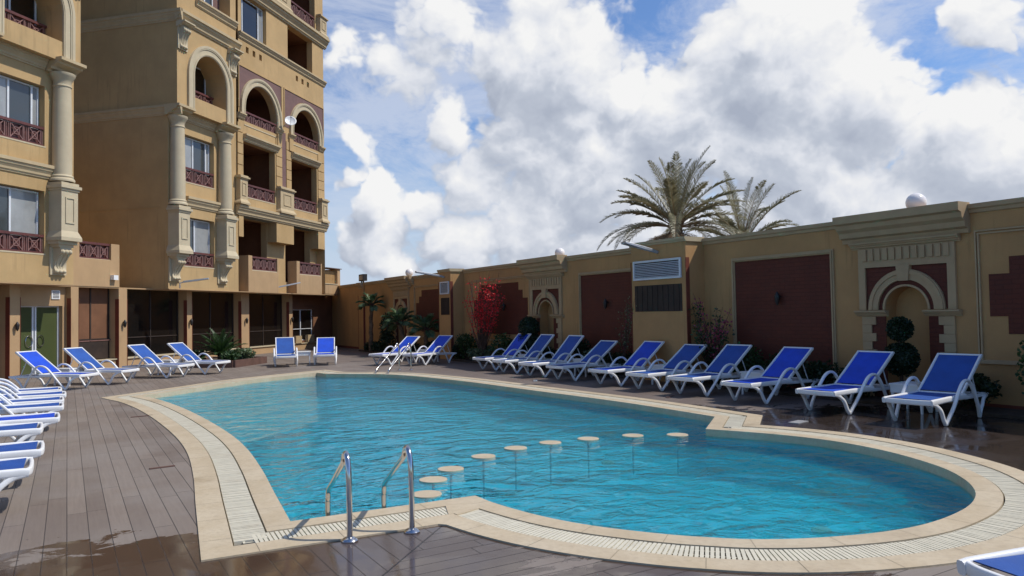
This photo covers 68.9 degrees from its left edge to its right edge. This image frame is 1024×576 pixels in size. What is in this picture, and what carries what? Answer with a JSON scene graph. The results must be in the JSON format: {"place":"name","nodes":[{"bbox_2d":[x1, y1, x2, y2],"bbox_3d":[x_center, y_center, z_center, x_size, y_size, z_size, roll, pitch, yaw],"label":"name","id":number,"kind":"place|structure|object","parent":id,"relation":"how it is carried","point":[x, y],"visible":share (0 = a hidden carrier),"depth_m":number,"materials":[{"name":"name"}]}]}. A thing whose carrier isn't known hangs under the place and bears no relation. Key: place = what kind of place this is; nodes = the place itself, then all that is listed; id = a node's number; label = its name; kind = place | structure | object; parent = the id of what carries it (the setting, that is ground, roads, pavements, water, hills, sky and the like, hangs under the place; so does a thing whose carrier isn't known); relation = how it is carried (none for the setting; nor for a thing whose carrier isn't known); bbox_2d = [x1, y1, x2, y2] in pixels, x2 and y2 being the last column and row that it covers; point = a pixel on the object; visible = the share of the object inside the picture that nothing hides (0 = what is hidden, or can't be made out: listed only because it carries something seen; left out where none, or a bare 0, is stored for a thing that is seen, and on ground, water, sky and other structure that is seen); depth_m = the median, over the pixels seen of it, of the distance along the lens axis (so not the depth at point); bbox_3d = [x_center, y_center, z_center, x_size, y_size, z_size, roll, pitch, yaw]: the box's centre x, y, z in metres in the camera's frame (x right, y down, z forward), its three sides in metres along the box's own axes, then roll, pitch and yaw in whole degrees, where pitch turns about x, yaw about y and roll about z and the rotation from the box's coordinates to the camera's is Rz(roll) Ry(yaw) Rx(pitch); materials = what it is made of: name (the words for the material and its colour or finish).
{"place":"outdoors","nodes":[
{"label":"outdoors","id":0,"kind":"place"},
{"bbox_2d":[305,335,313,341],"bbox_3d":[-10.301,2.572,38.054,0.163,0.380,0.620,-2,-2,14],"label":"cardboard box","id":1,"kind":"object","parent":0,"point":[309,338],"visible":1,"depth_m":37.86,"materials":[{"name":"beige cardboard"}]},
{"bbox_2d":[0,347,1023,575],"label":"deck","id":2,"kind":"structure","parent":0,"point":[92,494],"depth_m":7.27,"materials":[{"name":"brown wood"}]},
{"bbox_2d":[0,457,33,490],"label":"sun lounger","id":3,"kind":"object","parent":2,"relation":"on","point":[12,470],"visible":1,"depth_m":6.49,"materials":[{"name":"white plastic"}]},
{"bbox_2d":[0,422,43,441],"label":"sun lounger","id":4,"kind":"object","parent":2,"relation":"on","point":[22,432],"visible":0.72,"depth_m":8.86,"materials":[{"name":"white plastic"}]},
{"bbox_2d":[0,440,44,480],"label":"sun lounger","id":5,"kind":"object","parent":2,"relation":"on","point":[20,449],"visible":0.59,"depth_m":7.48,"materials":[{"name":"white plastic"}]},
{"bbox_2d":[0,412,59,440],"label":"sun lounger","id":6,"kind":"object","parent":2,"relation":"on","point":[49,418],"visible":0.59,"depth_m":9.83,"materials":[{"name":"white plastic"}]},
{"bbox_2d":[0,378,61,393],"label":"sun lounger","id":7,"kind":"object","parent":2,"relation":"on","point":[40,389],"visible":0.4,"depth_m":13.98,"materials":[{"name":"white plastic"}]},
{"bbox_2d":[0,396,63,414],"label":"sun lounger","id":8,"kind":"object","parent":2,"relation":"on","point":[13,409],"visible":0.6,"depth_m":11.13,"materials":[{"name":"white plastic"}]},
{"bbox_2d":[0,388,63,413],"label":"sun lounger","id":9,"kind":"object","parent":2,"relation":"on","point":[12,400],"visible":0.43,"depth_m":12.15,"materials":[{"name":"white plastic"}]},
{"bbox_2d":[0,382,66,412],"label":"sun lounger","id":10,"kind":"object","parent":2,"relation":"on","point":[18,394],"visible":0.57,"depth_m":13.06,"materials":[{"name":"white plastic"}]},
{"bbox_2d":[8,350,98,389],"bbox_3d":[-11.113,1.986,18.131,1.948,0.926,0.782,-1,-2,9],"label":"sun lounger","id":11,"kind":"object","parent":2,"relation":"on","point":[37,362],"visible":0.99,"depth_m":18.06,"materials":[{"name":"white plastic"}]},
{"bbox_2d":[54,367,84,385],"bbox_3d":[-11.362,2.270,19.165,0.520,0.443,0.520,-2,-2,14],"label":"side table","id":12,"kind":"object","parent":2,"relation":"on","point":[66,369],"visible":0.39,"depth_m":18.98,"materials":[{"name":"white plastic"}]},
{"bbox_2d":[63,347,139,384],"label":"sun lounger","id":13,"kind":"object","parent":2,"relation":"on","point":[82,357],"visible":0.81,"depth_m":19.37,"materials":[{"name":"white plastic"}]},
{"bbox_2d":[122,344,194,377],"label":"sun lounger","id":14,"kind":"object","parent":2,"relation":"on","point":[145,354],"visible":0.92,"depth_m":21.18,"materials":[{"name":"white plastic"}]},
{"bbox_2d":[157,359,182,374],"bbox_3d":[-10.152,2.347,22.155,0.520,0.443,0.520,-2,-2,19],"label":"side table","id":15,"kind":"object","parent":2,"relation":"on","point":[170,360],"visible":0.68,"depth_m":22.00,"materials":[{"name":"white plastic"}]},
{"bbox_2d":[0,0,341,378],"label":"apartment building","id":16,"kind":"structure","parent":2,"relation":"on","point":[154,154],"depth_m":27.76,"materials":[{"name":"paint"}]},
{"bbox_2d":[0,186,37,236],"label":"window","id":17,"kind":"structure","parent":16,"relation":"in","point":[18,207],"depth_m":21.37,"materials":[{"name":"glass"}]},
{"bbox_2d":[0,75,38,129],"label":"window","id":18,"kind":"structure","parent":16,"relation":"in","point":[19,100],"depth_m":21.48,"materials":[{"name":"glass"}]},
{"bbox_2d":[5,0,35,24],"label":"window","id":19,"kind":"structure","parent":16,"relation":"in","point":[27,8],"depth_m":22.03,"materials":[{"name":"glass"}]},
{"bbox_2d":[21,306,58,374],"bbox_3d":[-14.486,1.604,22.677,0.081,2.120,1.690,-2,-2,14],"label":"glass door","id":20,"kind":"structure","parent":16,"relation":"in","point":[39,324],"depth_m":22.89,"materials":[{"name":"green glass"}]},
{"bbox_2d":[185,137,208,175],"bbox_3d":[-12.289,-5.010,28.893,0.060,1.450,1.730,-2,-2,14],"label":"window","id":21,"kind":"structure","parent":16,"relation":"in","point":[196,152],"depth_m":29.04,"materials":[{"name":"glass"}]},
{"bbox_2d":[190,219,209,254],"bbox_3d":[-12.232,-1.867,28.789,0.060,1.520,1.730,-2,-2,14],"label":"window","id":22,"kind":"structure","parent":16,"relation":"in","point":[199,230],"depth_m":29.11,"materials":[{"name":"grey glass"}]},
{"bbox_2d":[195,67,205,97],"bbox_3d":[-12.578,-7.961,29.201,0.060,1.600,1.800,-2,-2,14],"label":"window","id":23,"kind":"structure","parent":16,"relation":"in","point":[200,83],"depth_m":29.76,"materials":[{"name":"black glass"}]},
{"bbox_2d":[241,0,262,42],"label":"window","id":24,"kind":"structure","parent":16,"relation":"in","point":[251,15],"depth_m":32.78,"materials":[{"name":"glass"}]},
{"bbox_2d":[283,116,295,126],"bbox_3d":[-10.289,-7.669,34.313,0.658,0.498,0.405,-2,-2,21],"label":"satellite dish","id":25,"kind":"object","parent":16,"relation":"attached to","point":[290,120],"visible":1,"depth_m":34.32,"materials":[{"name":"white metal"}]},
{"bbox_2d":[293,309,311,339],"bbox_3d":[-10.651,1.854,37.586,0.060,1.570,2.200,-2,-2,14],"label":"window","id":26,"kind":"structure","parent":16,"relation":"in","point":[302,317],"depth_m":37.79,"materials":[{"name":"glass"}]},
{"bbox_2d":[167,342,230,373],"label":"sun lounger","id":27,"kind":"object","parent":2,"relation":"on","point":[184,352],"visible":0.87,"depth_m":22.37,"materials":[{"name":"blue plastic"}]},
{"bbox_2d":[182,356,266,367],"bbox_3d":[-10.098,2.578,26.077,2.293,0.239,2.525,-1,-2,9],"label":"planter","id":28,"kind":"object","parent":2,"relation":"on","point":[255,360],"visible":0.63,"depth_m":25.22,"materials":[{"name":"brick"}]},
{"bbox_2d":[189,349,207,360],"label":"potted plant","id":29,"kind":"object","parent":28,"relation":"in","point":[197,353],"visible":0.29,"depth_m":25.27,"materials":[{"name":"green plant"}]},
{"bbox_2d":[195,328,245,359],"bbox_3d":[-10.006,1.931,25.756,1.809,1.128,1.695,0,-2,-31],"label":"cycad","id":30,"kind":"object","parent":28,"relation":"in","point":[220,344],"visible":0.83,"depth_m":25.53,"materials":[{"name":"green plant"}]},
{"bbox_2d":[219,349,238,359],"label":"potted plant","id":31,"kind":"object","parent":28,"relation":"in","point":[227,355],"visible":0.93,"depth_m":25.00,"materials":[{"name":"green plant"}]},
{"bbox_2d":[232,347,255,358],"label":"potted plant","id":32,"kind":"object","parent":28,"relation":"in","point":[247,353],"visible":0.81,"depth_m":26.13,"materials":[{"name":"green plant"}]},
{"bbox_2d":[273,337,297,366],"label":"sun lounger","id":33,"kind":"object","parent":2,"relation":"on","point":[284,346],"visible":1,"depth_m":25.52,"materials":[{"name":"white plastic"}]},
{"bbox_2d":[295,351,310,363],"bbox_3d":[-7.266,2.422,25.967,0.520,0.443,0.520,0,-2,-16],"label":"side table","id":34,"kind":"object","parent":2,"relation":"on","point":[303,353],"visible":0.88,"depth_m":25.76,"materials":[{"name":"white plastic"}]},
{"bbox_2d":[313,337,336,364],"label":"sun lounger","id":35,"kind":"object","parent":2,"relation":"on","point":[326,346],"visible":1,"depth_m":26.05,"materials":[{"name":"blue plastic"}]},
{"bbox_2d":[368,336,419,364],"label":"sun lounger","id":36,"kind":"object","parent":2,"relation":"on","point":[406,340],"visible":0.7,"depth_m":25.30,"materials":[{"name":"white plastic"}]},
{"bbox_2d":[375,343,412,373],"bbox_3d":[-3.399,2.299,21.620,0.486,1.382,1.455,-2,-2,21],"label":"pool ladder","id":37,"kind":"object","parent":2,"relation":"attached to","point":[399,354],"visible":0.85,"depth_m":22.04,"materials":[{"name":"silver metal"}]},
{"bbox_2d":[402,335,456,364],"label":"sun lounger","id":38,"kind":"object","parent":2,"relation":"on","point":[437,345],"visible":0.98,"depth_m":24.92,"materials":[{"name":"white plastic"}]},
{"bbox_2d":[472,333,530,370],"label":"sun lounger","id":39,"kind":"object","parent":2,"relation":"on","point":[514,346],"visible":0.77,"depth_m":22.02,"materials":[{"name":"blue plastic"}]},
{"bbox_2d":[492,334,555,373],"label":"sun lounger","id":40,"kind":"object","parent":2,"relation":"on","point":[539,345],"visible":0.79,"depth_m":20.78,"materials":[{"name":"blue plastic"}]},
{"bbox_2d":[518,335,583,377],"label":"sun lounger","id":41,"kind":"object","parent":2,"relation":"on","point":[566,349],"visible":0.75,"depth_m":19.45,"materials":[{"name":"blue plastic"}]},
{"bbox_2d":[101,370,1023,573],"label":"coping","id":42,"kind":"object","parent":2,"relation":"on","point":[213,529],"visible":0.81,"depth_m":5.45,"materials":[{"name":"stone"}]},
{"bbox_2d":[325,445,419,543],"bbox_3d":[-1.137,1.827,5.922,0.596,1.202,0.907,0,-2,-25],"label":"pool ladder","id":43,"kind":"object","parent":42,"relation":"attached to","point":[346,463],"visible":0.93,"depth_m":5.66,"materials":[{"name":"silver metal"}]},
{"bbox_2d":[129,375,1012,569],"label":"coping joints","id":44,"kind":"object","parent":42,"relation":"on","point":[592,525],"visible":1,"depth_m":6.01,"materials":[{"name":"grey"}]},
{"bbox_2d":[546,340,623,380],"bbox_3d":[1.794,1.768,18.324,1.948,0.908,0.782,0,-2,-34],"label":"sun lounger","id":45,"kind":"object","parent":2,"relation":"on","point":[599,351],"visible":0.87,"depth_m":18.34,"materials":[{"name":"blue plastic"}]},
{"bbox_2d":[573,358,599,376],"bbox_3d":[1.925,2.030,19.136,0.520,0.443,0.520,0,-2,-33],"label":"side table","id":46,"kind":"object","parent":2,"relation":"on","point":[578,360],"visible":0.26,"depth_m":19.07,"materials":[{"name":"white plastic"}]},
{"bbox_2d":[215,471,1004,556],"bbox_3d":[-2.159,2.166,13.279,8.171,0.001,19.512,0,-2,-31],"label":"grate channel","id":47,"kind":"object","parent":2,"relation":"in","point":[237,545],"depth_m":6.18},
{"bbox_2d":[445,502,480,514],"bbox_3d":[-0.436,1.875,6.276,0.318,0.044,0.317,0,-2,-31],"label":"coping corner","id":48,"kind":"object","parent":47,"relation":"on","point":[460,508],"visible":0.75,"depth_m":6.28,"materials":[{"name":"stone"}]},
{"bbox_2d":[116,371,1023,560],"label":"overflow grate","id":49,"kind":"object","parent":47,"relation":"on","point":[245,523],"visible":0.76,"depth_m":5.84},
{"bbox_2d":[588,341,664,386],"bbox_3d":[2.663,1.692,16.865,1.948,0.933,0.782,0,-2,-34],"label":"sun lounger","id":50,"kind":"object","parent":2,"relation":"on","point":[643,354],"visible":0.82,"depth_m":16.89,"materials":[{"name":"blue plastic"}]},
{"bbox_2d":[625,344,706,390],"bbox_3d":[3.328,1.662,15.748,1.948,0.894,0.782,0,-2,-34],"label":"sun lounger","id":51,"kind":"object","parent":2,"relation":"on","point":[684,357],"visible":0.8,"depth_m":15.78,"materials":[{"name":"blue plastic"}]},
{"bbox_2d":[651,364,682,385],"bbox_3d":[3.427,1.916,16.518,0.520,0.443,0.520,0,-2,-33],"label":"side table","id":52,"kind":"object","parent":2,"relation":"on","point":[657,366],"visible":0.38,"depth_m":16.44,"materials":[{"name":"white plastic"}]},
{"bbox_2d":[332,197,1023,409],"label":"boundary wall","id":53,"kind":"structure","parent":2,"relation":"on","point":[947,277],"depth_m":14.95,"materials":[{"name":"paint"}]},
{"bbox_2d":[621,241,658,253],"bbox_3d":[2.984,-0.934,17.274,0.920,0.272,0.234,0,-2,-21],"label":"flood lamp","id":54,"kind":"object","parent":53,"relation":"attached to","point":[634,245],"visible":1,"depth_m":17.21,"materials":[{"name":"grey metal"}]},
{"bbox_2d":[905,193,926,207],"bbox_3d":[6.955,-1.463,12.851,0.330,0.345,0.330,0,-2,-31],"label":"globe lamp","id":55,"kind":"object","parent":53,"relation":"on","point":[915,199],"visible":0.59,"depth_m":12.73,"materials":[{"name":"white glass"}]},
{"bbox_2d":[359,350,1023,419],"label":"flower bed","id":56,"kind":"object","parent":2,"relation":"on","point":[1009,413],"visible":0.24,"depth_m":12.98,"materials":[{"name":"soil"}]},
{"bbox_2d":[355,292,385,350],"bbox_3d":[-6.322,1.529,33.547,1.402,2.718,1.460,0,-2,-31],"label":"palm","id":57,"kind":"object","parent":56,"relation":"on","point":[370,299],"visible":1,"depth_m":33.52,"materials":[{"name":"green plant"}]},
{"bbox_2d":[369,341,385,351],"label":"shrub","id":58,"kind":"object","parent":56,"relation":"on","point":[376,347],"visible":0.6,"depth_m":33.02,"materials":[{"name":"green plant"}]},
{"bbox_2d":[378,313,395,351],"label":"shrub","id":59,"kind":"object","parent":56,"relation":"on","point":[385,335],"visible":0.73,"depth_m":32.23,"materials":[{"name":"green plant"}]},
{"bbox_2d":[381,307,417,351],"bbox_3d":[-4.451,1.752,29.919,1.584,1.978,1.566,-2,-2,20],"label":"palm","id":60,"kind":"object","parent":56,"relation":"on","point":[399,315],"visible":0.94,"depth_m":29.75,"materials":[{"name":"green plant"}]},
{"bbox_2d":[408,313,438,348],"bbox_3d":[-3.275,1.809,28.581,1.462,1.738,1.484,-1,-2,-13],"label":"palm","id":61,"kind":"object","parent":56,"relation":"on","point":[425,324],"visible":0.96,"depth_m":28.43,"materials":[{"name":"green plant"}]},
{"bbox_2d":[452,343,466,358],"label":"shrub","id":62,"kind":"object","parent":56,"relation":"on","point":[455,347],"visible":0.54,"depth_m":26.50,"materials":[{"name":"green plant"}]},
{"bbox_2d":[455,332,477,359],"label":"shrub","id":63,"kind":"object","parent":56,"relation":"on","point":[463,338],"visible":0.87,"depth_m":25.95,"materials":[{"name":"green plant"}]},
{"bbox_2d":[466,347,478,360],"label":"shrub","id":64,"kind":"object","parent":56,"relation":"on","point":[470,353],"visible":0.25,"depth_m":25.28,"materials":[{"name":"green plant"}]},
{"bbox_2d":[462,275,504,356],"bbox_3d":[-1.020,0.948,24.728,0.806,3.005,3.354,0,-2,-31],"label":"red tree","id":65,"kind":"object","parent":56,"relation":"on","point":[483,337],"visible":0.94,"depth_m":24.54,"materials":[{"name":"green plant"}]},
{"bbox_2d":[473,345,496,361],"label":"shrub","id":66,"kind":"object","parent":56,"relation":"on","point":[486,352],"visible":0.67,"depth_m":24.75,"materials":[{"name":"green plant"}]},
{"bbox_2d":[488,332,512,355],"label":"shrub","id":67,"kind":"object","parent":56,"relation":"on","point":[505,341],"visible":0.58,"depth_m":23.91,"materials":[{"name":"green plant"}]},
{"bbox_2d":[517,316,539,353],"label":"topiary","id":68,"kind":"object","parent":56,"relation":"on","point":[529,324],"visible":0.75,"depth_m":22.27,"materials":[{"name":"green plant"}]},
{"bbox_2d":[539,346,556,358],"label":"shrub","id":69,"kind":"object","parent":56,"relation":"on","point":[549,355],"visible":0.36,"depth_m":21.34,"materials":[{"name":"green plant"}]},
{"bbox_2d":[568,339,590,369],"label":"shrub","id":70,"kind":"object","parent":56,"relation":"on","point":[581,347],"visible":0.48,"depth_m":20.20,"materials":[{"name":"green plant"}]},
{"bbox_2d":[601,351,632,374],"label":"shrub","id":71,"kind":"object","parent":56,"relation":"on","point":[615,356],"visible":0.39,"depth_m":18.80,"materials":[{"name":"green plant"}]},
{"bbox_2d":[615,296,636,374],"bbox_3d":[2.902,1.173,18.468,0.472,1.984,0.952,-1,-2,-11],"label":"oleander","id":72,"kind":"object","parent":56,"relation":"on","point":[626,335],"visible":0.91,"depth_m":18.56,"materials":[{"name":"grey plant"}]},
{"bbox_2d":[688,296,734,382],"bbox_3d":[4.277,1.081,16.108,0.679,1.966,1.462,0,-2,-31],"label":"oleander","id":73,"kind":"object","parent":56,"relation":"on","point":[718,345],"visible":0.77,"depth_m":16.04,"materials":[{"name":"green plant"}]},
{"bbox_2d":[705,356,731,384],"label":"shrub","id":74,"kind":"object","parent":56,"relation":"on","point":[719,380],"visible":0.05,"depth_m":15.95,"materials":[{"name":"green plant"}]},
{"bbox_2d":[730,341,764,383],"bbox_3d":[4.832,1.582,15.332,0.818,0.990,0.781,-2,-2,30],"label":"shrub","id":75,"kind":"object","parent":56,"relation":"on","point":[752,359],"visible":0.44,"depth_m":15.19,"materials":[{"name":"green plant"}]},
{"bbox_2d":[762,349,802,389],"bbox_3d":[5.302,1.627,14.666,0.829,0.840,0.763,0,-2,-31],"label":"shrub","id":76,"kind":"object","parent":56,"relation":"on","point":[784,386],"visible":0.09,"depth_m":14.66,"materials":[{"name":"green plant"}]},
{"bbox_2d":[798,359,840,386],"bbox_3d":[5.715,1.664,13.808,0.758,0.700,0.758,0,-2,-31],"label":"shrub","id":77,"kind":"object","parent":56,"relation":"on","point":[816,370],"visible":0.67,"depth_m":13.73,"materials":[{"name":"green plant"}]},
{"bbox_2d":[831,365,878,397],"bbox_3d":[6.066,1.658,13.172,0.728,0.650,0.786,0,-2,-31],"label":"shrub","id":78,"kind":"object","parent":56,"relation":"on","point":[855,394],"visible":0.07,"depth_m":13.18,"materials":[{"name":"green plant"}]},
{"bbox_2d":[884,316,920,381],"bbox_3d":[6.480,1.204,12.457,0.611,1.487,0.606,0,-2,-31],"label":"topiary","id":79,"kind":"object","parent":56,"relation":"on","point":[905,359],"visible":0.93,"depth_m":12.33,"materials":[{"name":"green plant"}]},
{"bbox_2d":[956,373,1002,408],"bbox_3d":[7.081,1.603,11.474,0.947,0.653,0.864,0,-2,-31],"label":"shrub","id":80,"kind":"object","parent":56,"relation":"on","point":[981,383],"visible":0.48,"depth_m":11.27,"materials":[{"name":"green plant"}]},
{"bbox_2d":[1015,340,1023,393],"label":"shrub","id":81,"kind":"object","parent":56,"relation":"on","point":[1021,360],"visible":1,"depth_m":10.57,"materials":[{"name":"green plant"}]},
{"bbox_2d":[666,344,751,396],"bbox_3d":[3.965,1.602,14.698,1.948,0.923,0.782,0,-2,-34],"label":"sun lounger","id":82,"kind":"object","parent":2,"relation":"on","point":[725,362],"visible":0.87,"depth_m":14.73,"materials":[{"name":"blue plastic"}]},
{"bbox_2d":[740,370,778,394],"bbox_3d":[4.746,1.819,14.303,0.520,0.443,0.520,0,-2,-33],"label":"side table","id":83,"kind":"object","parent":2,"relation":"on","point":[755,373],"visible":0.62,"depth_m":14.20,"materials":[{"name":"white plastic"}]},
{"bbox_2d":[720,346,819,403],"bbox_3d":[4.665,1.550,13.428,1.948,0.917,0.782,0,-2,-33],"label":"sun lounger","id":84,"kind":"object","parent":2,"relation":"on","point":[786,363],"visible":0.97,"depth_m":13.50,"materials":[{"name":"blue plastic"}]},
{"bbox_2d":[795,350,894,414],"bbox_3d":[5.427,1.497,12.009,1.947,0.900,0.782,0,-2,-35],"label":"sun lounger","id":85,"kind":"object","parent":2,"relation":"on","point":[862,371],"visible":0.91,"depth_m":12.09,"materials":[{"name":"blue plastic"}]},
{"bbox_2d":[889,381,937,413],"bbox_3d":[6.273,1.703,11.642,0.520,0.443,0.520,0,-2,-35],"label":"side table","id":86,"kind":"object","parent":2,"relation":"on","point":[896,387],"visible":0.34,"depth_m":11.58,"materials":[{"name":"white plastic"}]},
{"bbox_2d":[882,353,988,425],"bbox_3d":[6.142,1.439,10.784,1.948,0.910,0.782,0,-2,-38],"label":"sun lounger","id":87,"kind":"object","parent":2,"relation":"on","point":[948,377],"visible":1,"depth_m":10.88,"materials":[{"name":"blue plastic"}]},
{"bbox_2d":[956,547,1023,575],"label":"sun lounger","id":88,"kind":"object","parent":2,"relation":"on","point":[1010,561],"visible":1,"depth_m":3.71,"materials":[{"name":"blue plastic"}]},
{"bbox_2d":[155,376,973,538],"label":"water","id":89,"kind":"structure","parent":0,"point":[296,437],"depth_m":8.51,"materials":[{"name":"blue liquid"}]},
{"bbox_2d":[597,145,748,250],"bbox_3d":[6.759,-1.636,30.868,6.022,8.436,6.210,-2,-2,33],"label":"date palm","id":90,"kind":"object","parent":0,"point":[674,203],"visible":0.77,"depth_m":30.46,"materials":[{"name":"green plant"}]},
{"bbox_2d":[322,0,1023,284],"label":"sky","id":91,"kind":"structure","parent":0,"point":[459,134],"materials":[{"name":"white"}]},
{"bbox_2d":[682,170,800,235],"bbox_3d":[10.627,-1.275,33.931,6.499,7.786,6.385,-1,-2,11],"label":"date palm","id":92,"kind":"object","parent":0,"point":[744,227],"visible":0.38,"depth_m":33.44,"materials":[{"name":"green plant"}]},
{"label":"pool basin","id":93,"kind":"structure","parent":0,"visible":0},
{"bbox_2d":[414,490,441,497],"bbox_3d":[-0.820,2.254,7.194,0.296,0.542,0.296,0,-2,-31],"label":"pool stool","id":94,"kind":"object","parent":93,"relation":"on","point":[426,494],"visible":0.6,"depth_m":7.20,"materials":[{"name":"stone"}]},
{"bbox_2d":[419,476,446,482],"bbox_3d":[-0.822,2.275,7.821,0.296,0.542,0.296,0,-2,-31],"label":"pool stool","id":95,"kind":"object","parent":93,"relation":"on","point":[433,479],"visible":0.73,"depth_m":7.81,"materials":[{"name":"stone"}]},
{"bbox_2d":[437,466,463,471],"bbox_3d":[-0.681,2.290,8.347,0.296,0.542,0.296,0,-2,-31],"label":"pool stool","id":96,"kind":"object","parent":93,"relation":"on","point":[450,468],"visible":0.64,"depth_m":8.34,"materials":[{"name":"stone"}]},
{"bbox_2d":[471,454,494,458],"bbox_3d":[-0.342,2.307,9.048,0.296,0.542,0.296,0,-2,-31],"label":"pool stool","id":97,"kind":"object","parent":93,"relation":"on","point":[481,456],"visible":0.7,"depth_m":9.02,"materials":[{"name":"stone"}]},
{"bbox_2d":[504,446,526,449],"bbox_3d":[0.050,2.317,9.562,0.296,0.542,0.296,0,-2,-31],"label":"pool stool","id":98,"kind":"object","parent":93,"relation":"on","point":[515,447],"visible":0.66,"depth_m":9.55,"materials":[{"name":"stone"}]},
{"bbox_2d":[539,440,560,444],"bbox_3d":[0.513,2.321,9.918,0.296,0.542,0.296,0,-2,-31],"label":"pool stool","id":99,"kind":"object","parent":93,"relation":"on","point":[549,442],"visible":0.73,"depth_m":9.90,"materials":[{"name":"stone"}]},
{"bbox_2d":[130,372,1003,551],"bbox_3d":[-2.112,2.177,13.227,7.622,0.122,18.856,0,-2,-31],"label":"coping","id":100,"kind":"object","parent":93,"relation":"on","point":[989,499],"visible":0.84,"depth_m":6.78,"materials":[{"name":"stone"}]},
{"bbox_2d":[577,437,598,440],"bbox_3d":[1.042,2.319,10.164,0.296,0.542,0.296,0,-2,-31],"label":"pool stool","id":101,"kind":"object","parent":93,"relation":"on","point":[587,438],"visible":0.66,"depth_m":10.15,"materials":[{"name":"stone"}]},
{"bbox_2d":[622,433,643,436],"bbox_3d":[1.682,2.314,10.359,0.296,0.542,0.296,0,-2,-31],"label":"pool stool","id":102,"kind":"object","parent":93,"relation":"on","point":[632,435],"visible":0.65,"depth_m":10.34,"materials":[{"name":"stone"}]},
{"bbox_2d":[667,433,687,436],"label":"pool stool","id":103,"kind":"object","parent":93,"relation":"on","point":[677,434],"visible":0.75,"depth_m":10.35,"materials":[{"name":"stone"}]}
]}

